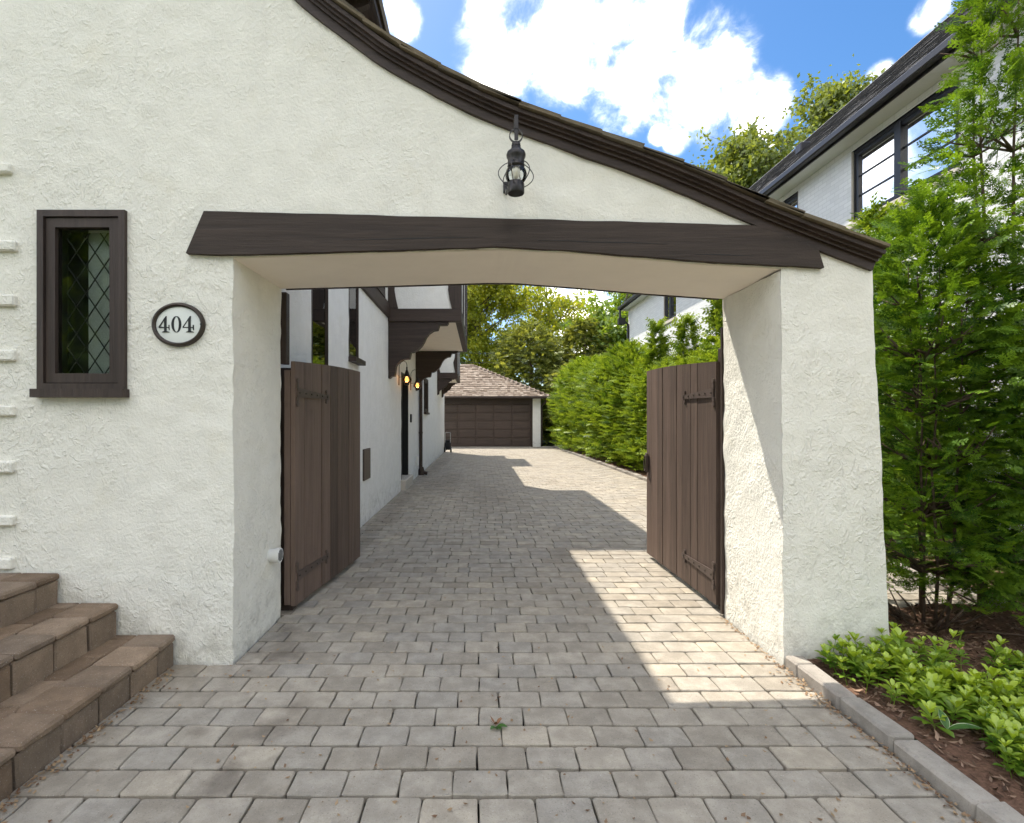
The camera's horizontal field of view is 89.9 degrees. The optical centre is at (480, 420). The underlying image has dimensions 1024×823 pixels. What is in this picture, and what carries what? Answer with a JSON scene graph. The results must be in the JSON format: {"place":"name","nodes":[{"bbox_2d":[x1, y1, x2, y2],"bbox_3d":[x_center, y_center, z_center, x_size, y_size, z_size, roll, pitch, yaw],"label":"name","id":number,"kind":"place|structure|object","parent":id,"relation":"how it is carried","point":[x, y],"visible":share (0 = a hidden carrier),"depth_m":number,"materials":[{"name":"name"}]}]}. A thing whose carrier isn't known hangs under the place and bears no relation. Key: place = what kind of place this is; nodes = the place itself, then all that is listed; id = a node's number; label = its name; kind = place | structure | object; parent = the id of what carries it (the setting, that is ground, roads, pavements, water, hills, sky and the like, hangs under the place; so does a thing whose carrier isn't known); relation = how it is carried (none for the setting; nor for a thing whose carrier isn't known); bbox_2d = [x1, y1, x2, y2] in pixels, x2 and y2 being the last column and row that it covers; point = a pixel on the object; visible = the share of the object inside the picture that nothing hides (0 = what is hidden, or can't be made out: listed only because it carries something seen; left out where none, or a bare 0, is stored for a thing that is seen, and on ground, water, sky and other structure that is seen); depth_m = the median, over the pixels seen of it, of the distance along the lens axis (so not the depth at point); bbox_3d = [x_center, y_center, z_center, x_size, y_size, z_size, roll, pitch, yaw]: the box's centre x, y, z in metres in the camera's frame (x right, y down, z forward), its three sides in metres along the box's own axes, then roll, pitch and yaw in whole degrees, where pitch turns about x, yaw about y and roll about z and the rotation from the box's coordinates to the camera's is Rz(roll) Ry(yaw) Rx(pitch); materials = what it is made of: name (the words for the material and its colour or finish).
{"place":"outdoors","nodes":[
{"label":"outdoors","id":0,"kind":"place"},
{"bbox_2d":[0,447,973,822],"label":"driveway","id":1,"kind":"structure","parent":0,"point":[502,559],"depth_m":2.42,"materials":[{"name":"grey stone"}]},
{"bbox_2d":[0,573,174,801],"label":"block steps","id":2,"kind":"structure","parent":1,"relation":"on","point":[71,674],"depth_m":2.39,"materials":[{"name":"brown stone"}]},
{"bbox_2d":[444,432,451,451],"bbox_3d":[-1.350,0.934,21.495,0.332,0.832,0.310,0,0,0],"label":"push mower","id":3,"kind":"object","parent":1,"relation":"on","point":[447,444],"visible":0.99,"depth_m":21.46,"materials":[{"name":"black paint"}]},
{"bbox_2d":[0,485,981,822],"bbox_3d":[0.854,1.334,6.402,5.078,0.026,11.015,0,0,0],"label":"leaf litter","id":4,"kind":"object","parent":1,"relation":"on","point":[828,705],"visible":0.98,"depth_m":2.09,"materials":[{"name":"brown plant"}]},
{"bbox_2d":[490,716,506,729],"bbox_3d":[0.081,1.332,2.251,0.080,0.025,0.084,0,0,0],"label":"fallen sprig","id":5,"kind":"object","parent":1,"relation":"on","point":[499,726],"visible":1,"depth_m":2.25,"materials":[{"name":"green plant"}]},
{"bbox_2d":[554,446,1023,822],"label":"kerb","id":6,"kind":"structure","parent":1,"relation":"on","point":[964,793],"depth_m":2.09,"materials":[{"name":"concrete"}]},
{"bbox_2d":[537,360,570,445],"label":"yew tree","id":7,"kind":"object","parent":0,"point":[546,419],"visible":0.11,"depth_m":27.88,"materials":[{"name":"green plant"}]},
{"bbox_2d":[382,0,961,385],"label":"sky","id":8,"kind":"structure","parent":0,"point":[653,73],"materials":[{"name":"blue"}]},
{"bbox_2d":[541,440,936,755],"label":"ground","id":9,"kind":"structure","parent":0,"point":[548,444],"depth_m":29.02,"materials":[{"name":"brown soil"}]},
{"bbox_2d":[0,0,890,667],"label":"tudor house","id":10,"kind":"structure","parent":9,"relation":"on","point":[270,190],"depth_m":2.85,"materials":[{"name":"paint"}]},
{"bbox_2d":[29,210,129,397],"bbox_3d":[-2.205,-0.643,3.084,0.509,1.036,0.579,0,0,0],"label":"window","id":11,"kind":"structure","parent":10,"relation":"in","point":[81,255],"depth_m":2.84,"materials":[{"name":"brown wood"}]},
{"bbox_2d":[151,302,205,346],"bbox_3d":[-1.671,-0.528,2.833,0.293,0.245,0.026,0,0,0],"label":"house number plaque","id":12,"kind":"object","parent":10,"relation":"attached to","point":[177,324],"visible":1,"depth_m":2.83,"materials":[{"name":"white ceramic"}]},
{"bbox_2d":[311,289,327,364],"bbox_3d":[-1.556,-1.075,4.870,0.080,1.706,0.500,0,0,0],"label":"window","id":13,"kind":"structure","parent":10,"relation":"in","point":[319,351],"depth_m":4.90,"materials":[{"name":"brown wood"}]},
{"bbox_2d":[284,361,359,605],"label":"driveway gate","id":14,"kind":"structure","parent":10,"relation":"attached to","point":[321,474],"depth_m":4.00,"materials":[{"name":"brown wood"}]},
{"bbox_2d":[349,288,365,365],"bbox_3d":[-1.513,-1.304,6.165,0.166,1.248,0.494,0,0,0],"label":"window","id":15,"kind":"structure","parent":10,"relation":"in","point":[354,358],"depth_m":6.22,"materials":[{"name":"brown wood"}]},
{"bbox_2d":[377,288,385,297],"bbox_3d":[-1.545,-2.445,7.600,0.150,1.090,0.724,0,0,0],"label":"window","id":16,"kind":"structure","parent":10,"relation":"in","point":[382,290],"depth_m":7.75,"materials":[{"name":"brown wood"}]},
{"bbox_2d":[401,372,407,479],"bbox_3d":[-1.618,0.110,10.350,0.204,2.080,0.960,0,0,0],"label":"door","id":17,"kind":"structure","parent":10,"relation":"in","point":[404,388],"depth_m":10.77,"materials":[{"name":"black paint"}]},
{"bbox_2d":[398,361,411,384],"bbox_3d":[-1.397,-0.877,9.550,0.250,0.455,0.170,0,0,0],"label":"wall sconce","id":18,"kind":"object","parent":10,"relation":"attached to","point":[407,377],"depth_m":9.53,"materials":[{"name":"metal"}]},
{"bbox_2d":[410,369,421,389],"bbox_3d":[-1.397,-0.877,11.170,0.250,0.455,0.170,0,0,0],"label":"wall sconce","id":19,"kind":"object","parent":10,"relation":"attached to","point":[417,383],"depth_m":11.15,"materials":[{"name":"metal"}]},
{"bbox_2d":[424,379,429,414],"bbox_3d":[-1.535,-0.655,14.275,0.170,0.990,0.974,0,0,0],"label":"window","id":20,"kind":"structure","parent":10,"relation":"in","point":[425,380],"depth_m":14.60,"materials":[{"name":"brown wood"}]},
{"bbox_2d":[498,115,533,196],"bbox_3d":[0.184,-1.358,2.691,0.187,0.401,0.324,0,0,0],"label":"hanging lantern","id":21,"kind":"object","parent":10,"relation":"hanging from","point":[515,156],"visible":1,"depth_m":2.60,"materials":[{"name":"metal"}]},
{"bbox_2d":[643,362,719,604],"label":"driveway gate","id":22,"kind":"structure","parent":10,"relation":"attached to","point":[681,462],"depth_m":4.11,"materials":[{"name":"brown wood"}]},
{"bbox_2d":[460,346,470,363],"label":"maple tree","id":23,"kind":"object","parent":9,"relation":"on","point":[462,354],"depth_m":35.70,"materials":[{"name":"green plant"}]},
{"bbox_2d":[444,364,549,446],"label":"garage","id":24,"kind":"structure","parent":9,"relation":"on","point":[483,407],"depth_m":25.86,"materials":[{"name":"paint"}]},
{"bbox_2d":[444,404,529,446],"bbox_3d":[0.240,0.270,25.902,4.616,2.151,0.095,0,0,0],"label":"garage door","id":25,"kind":"structure","parent":24,"relation":"in","point":[469,425],"depth_m":25.86,"materials":[{"name":"paint"}]},
{"bbox_2d":[461,285,557,374],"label":"spring tree","id":26,"kind":"object","parent":9,"relation":"on","point":[480,298],"visible":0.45,"depth_m":36.50,"materials":[{"name":"green plant"}]},
{"bbox_2d":[487,318,572,440],"bbox_3d":[3.080,-2.392,31.527,7.523,7.840,6.847,0,0,43],"label":"yew tree","id":27,"kind":"object","parent":9,"relation":"on","point":[540,353],"visible":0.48,"depth_m":30.35,"materials":[{"name":"green plant"}]},
{"bbox_2d":[491,285,596,383],"bbox_3d":[5.250,-5.271,40.222,10.843,13.449,8.711,0,0,0],"label":"spring tree","id":28,"kind":"object","parent":9,"relation":"on","point":[563,304],"visible":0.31,"depth_m":39.21,"materials":[{"name":"green plant"}]},
{"bbox_2d":[533,311,622,391],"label":"yew tree","id":29,"kind":"object","parent":9,"relation":"on","point":[575,336],"visible":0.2,"depth_m":31.81,"materials":[{"name":"green plant"}]},
{"bbox_2d":[558,290,632,358],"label":"maple tree","id":30,"kind":"object","parent":9,"relation":"on","point":[618,331],"visible":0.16,"depth_m":32.70,"materials":[{"name":"green plant"}]},
{"bbox_2d":[682,112,820,188],"bbox_3d":[15.421,-7.984,29.704,7.393,18.884,7.516,0,0,0],"label":"oak tree","id":31,"kind":"object","parent":9,"relation":"on","point":[743,159],"visible":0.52,"depth_m":28.04,"materials":[{"name":"green plant"}]},
{"bbox_2d":[781,54,892,157],"bbox_3d":[20.273,-9.315,29.732,7.280,21.538,7.185,0,0,-35],"label":"oak tree","id":32,"kind":"object","parent":9,"relation":"on","point":[831,100],"visible":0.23,"depth_m":28.40,"materials":[{"name":"green plant"}]},
{"bbox_2d":[869,0,1023,610],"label":"arborvitae","id":33,"kind":"object","parent":9,"relation":"on","point":[966,32],"visible":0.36,"depth_m":3.57,"materials":[{"name":"green plant"}]},
{"bbox_2d":[555,445,1023,605],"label":"hedge bed","id":34,"kind":"object","parent":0,"point":[642,473],"visible":0.07,"depth_m":13.51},
{"bbox_2d":[546,368,563,444],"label":"hedge arborvitae","id":35,"kind":"object","parent":34,"relation":"on","point":[551,418],"visible":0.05,"depth_m":24.75,"materials":[{"name":"green plant"}]},
{"bbox_2d":[546,356,584,445],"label":"hedge arborvitae","id":36,"kind":"object","parent":34,"relation":"on","point":[552,402],"visible":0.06,"depth_m":23.69,"materials":[{"name":"green plant"}]},
{"bbox_2d":[551,355,594,446],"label":"hedge arborvitae","id":37,"kind":"object","parent":34,"relation":"on","point":[558,386],"visible":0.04,"depth_m":22.78,"materials":[{"name":"green plant"}]},
{"bbox_2d":[551,354,599,447],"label":"hedge arborvitae","id":38,"kind":"object","parent":34,"relation":"on","point":[577,364],"visible":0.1,"depth_m":21.78,"materials":[{"name":"green plant"}]},
{"bbox_2d":[556,358,594,449],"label":"hedge arborvitae","id":39,"kind":"object","parent":34,"relation":"on","point":[566,442],"visible":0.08,"depth_m":20.96,"materials":[{"name":"green plant"}]},
{"bbox_2d":[566,360,599,453],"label":"hedge arborvitae","id":40,"kind":"object","parent":34,"relation":"on","point":[578,405],"visible":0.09,"depth_m":19.20,"materials":[{"name":"green plant"}]},
{"bbox_2d":[564,356,601,451],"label":"hedge arborvitae","id":41,"kind":"object","parent":34,"relation":"on","point":[575,381],"visible":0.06,"depth_m":20.10,"materials":[{"name":"green plant"}]},
{"bbox_2d":[574,352,616,454],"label":"hedge arborvitae","id":42,"kind":"object","parent":34,"relation":"on","point":[579,390],"visible":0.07,"depth_m":18.38,"materials":[{"name":"green plant"}]},
{"bbox_2d":[576,354,633,456],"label":"hedge arborvitae","id":43,"kind":"object","parent":34,"relation":"on","point":[590,427],"visible":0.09,"depth_m":17.42,"materials":[{"name":"green plant"}]},
{"bbox_2d":[581,337,647,459],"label":"hedge arborvitae","id":44,"kind":"object","parent":34,"relation":"on","point":[618,346],"visible":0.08,"depth_m":16.32,"materials":[{"name":"green plant"}]},
{"bbox_2d":[586,341,659,460],"bbox_3d":[4.727,-0.528,15.532,2.950,3.842,2.921,0,0,-36],"label":"hedge arborvitae","id":45,"kind":"object","parent":34,"relation":"on","point":[629,350],"visible":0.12,"depth_m":15.38,"materials":[{"name":"green plant"}]},
{"bbox_2d":[597,359,651,465],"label":"hedge arborvitae","id":46,"kind":"object","parent":34,"relation":"on","point":[616,395],"visible":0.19,"depth_m":14.47,"materials":[{"name":"green plant"}]},
{"bbox_2d":[612,316,673,468],"bbox_3d":[4.731,-0.668,13.650,2.388,4.112,2.353,0,0,23],"label":"hedge arborvitae","id":47,"kind":"object","parent":34,"relation":"on","point":[661,348],"visible":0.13,"depth_m":13.54,"materials":[{"name":"green plant"}]},
{"bbox_2d":[616,356,670,470],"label":"hedge arborvitae","id":48,"kind":"object","parent":34,"relation":"on","point":[637,431],"visible":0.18,"depth_m":12.65,"materials":[{"name":"green plant"}]},
{"bbox_2d":[635,350,700,460],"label":"hedge arborvitae","id":49,"kind":"object","parent":34,"relation":"on","point":[683,360],"visible":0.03,"depth_m":10.84,"materials":[{"name":"green plant"}]},
{"bbox_2d":[635,312,703,458],"bbox_3d":[4.757,-0.551,11.717,2.100,3.876,2.144,0,0,44],"label":"hedge arborvitae","id":50,"kind":"object","parent":34,"relation":"on","point":[680,345],"visible":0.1,"depth_m":11.63,"materials":[{"name":"green plant"}]},
{"bbox_2d":[686,337,719,362],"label":"hedge arborvitae","id":51,"kind":"object","parent":34,"relation":"on","point":[706,357],"visible":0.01,"depth_m":8.90,"materials":[{"name":"green plant"}]},
{"bbox_2d":[687,299,722,363],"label":"hedge arborvitae","id":52,"kind":"object","parent":34,"relation":"on","point":[713,318],"visible":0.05,"depth_m":9.92,"materials":[{"name":"green plant"}]},
{"bbox_2d":[874,330,910,509],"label":"hedge arborvitae","id":53,"kind":"object","parent":34,"relation":"on","point":[893,426],"depth_m":6.40,"materials":[{"name":"green plant"}]},
{"bbox_2d":[846,191,1004,539],"bbox_3d":[4.779,-0.637,6.221,2.312,4.047,2.278,0,0,-11],"label":"hedge arborvitae","id":54,"kind":"object","parent":34,"relation":"on","point":[863,223],"visible":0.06,"depth_m":6.00,"materials":[{"name":"green plant"}]},
{"bbox_2d":[557,446,1023,818],"bbox_3d":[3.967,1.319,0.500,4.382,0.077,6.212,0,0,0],"label":"planting bed","id":55,"kind":"object","parent":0,"point":[983,768],"visible":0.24,"depth_m":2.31,"materials":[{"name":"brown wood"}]},
{"bbox_2d":[814,622,1023,778],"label":"ground cover","id":56,"kind":"object","parent":55,"relation":"on","point":[984,698],"visible":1,"depth_m":2.39,"materials":[{"name":"green plant"}]},
{"bbox_2d":[867,179,1023,635],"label":"arborvitae","id":57,"kind":"object","parent":55,"relation":"on","point":[950,451],"visible":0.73,"depth_m":3.19,"materials":[{"name":"green plant"}]},
{"bbox_2d":[939,709,982,729],"bbox_3d":[1.960,1.249,2.097,0.056,0.052,0.137,0,0,-36],"label":"hosta plant","id":58,"kind":"object","parent":55,"relation":"on","point":[946,723],"visible":0.95,"depth_m":2.11,"materials":[{"name":"green plant"}]},
{"bbox_2d":[905,202,1023,631],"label":"arborvitae","id":59,"kind":"object","parent":55,"relation":"on","point":[992,422],"visible":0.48,"depth_m":3.13,"materials":[{"name":"green plant"}]},
{"bbox_2d":[617,0,1023,534],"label":"neighbour house","id":60,"kind":"structure","parent":0,"point":[840,166],"depth_m":8.23,"materials":[{"name":"paint"}]},
{"bbox_2d":[663,296,676,325],"bbox_3d":[6.240,-3.820,16.750,0.200,1.300,1.200,0,0,0],"label":"window","id":61,"kind":"structure","parent":60,"relation":"in","point":[669,302],"depth_m":16.74,"materials":[{"name":"black glass"}]},
{"bbox_2d":[783,192,797,207],"bbox_3d":[6.271,-3.935,10.240,0.137,1.070,0.521,0,0,0],"label":"window","id":62,"kind":"structure","parent":60,"relation":"in","point":[793,201],"depth_m":10.22,"materials":[{"name":"black metal"}]},
{"bbox_2d":[846,75,963,229],"bbox_3d":[6.240,-3.820,7.590,0.200,1.300,2.040,0,0,0],"label":"window","id":63,"kind":"structure","parent":60,"relation":"in","point":[874,166],"depth_m":7.67,"materials":[{"name":"glass"}]}
]}

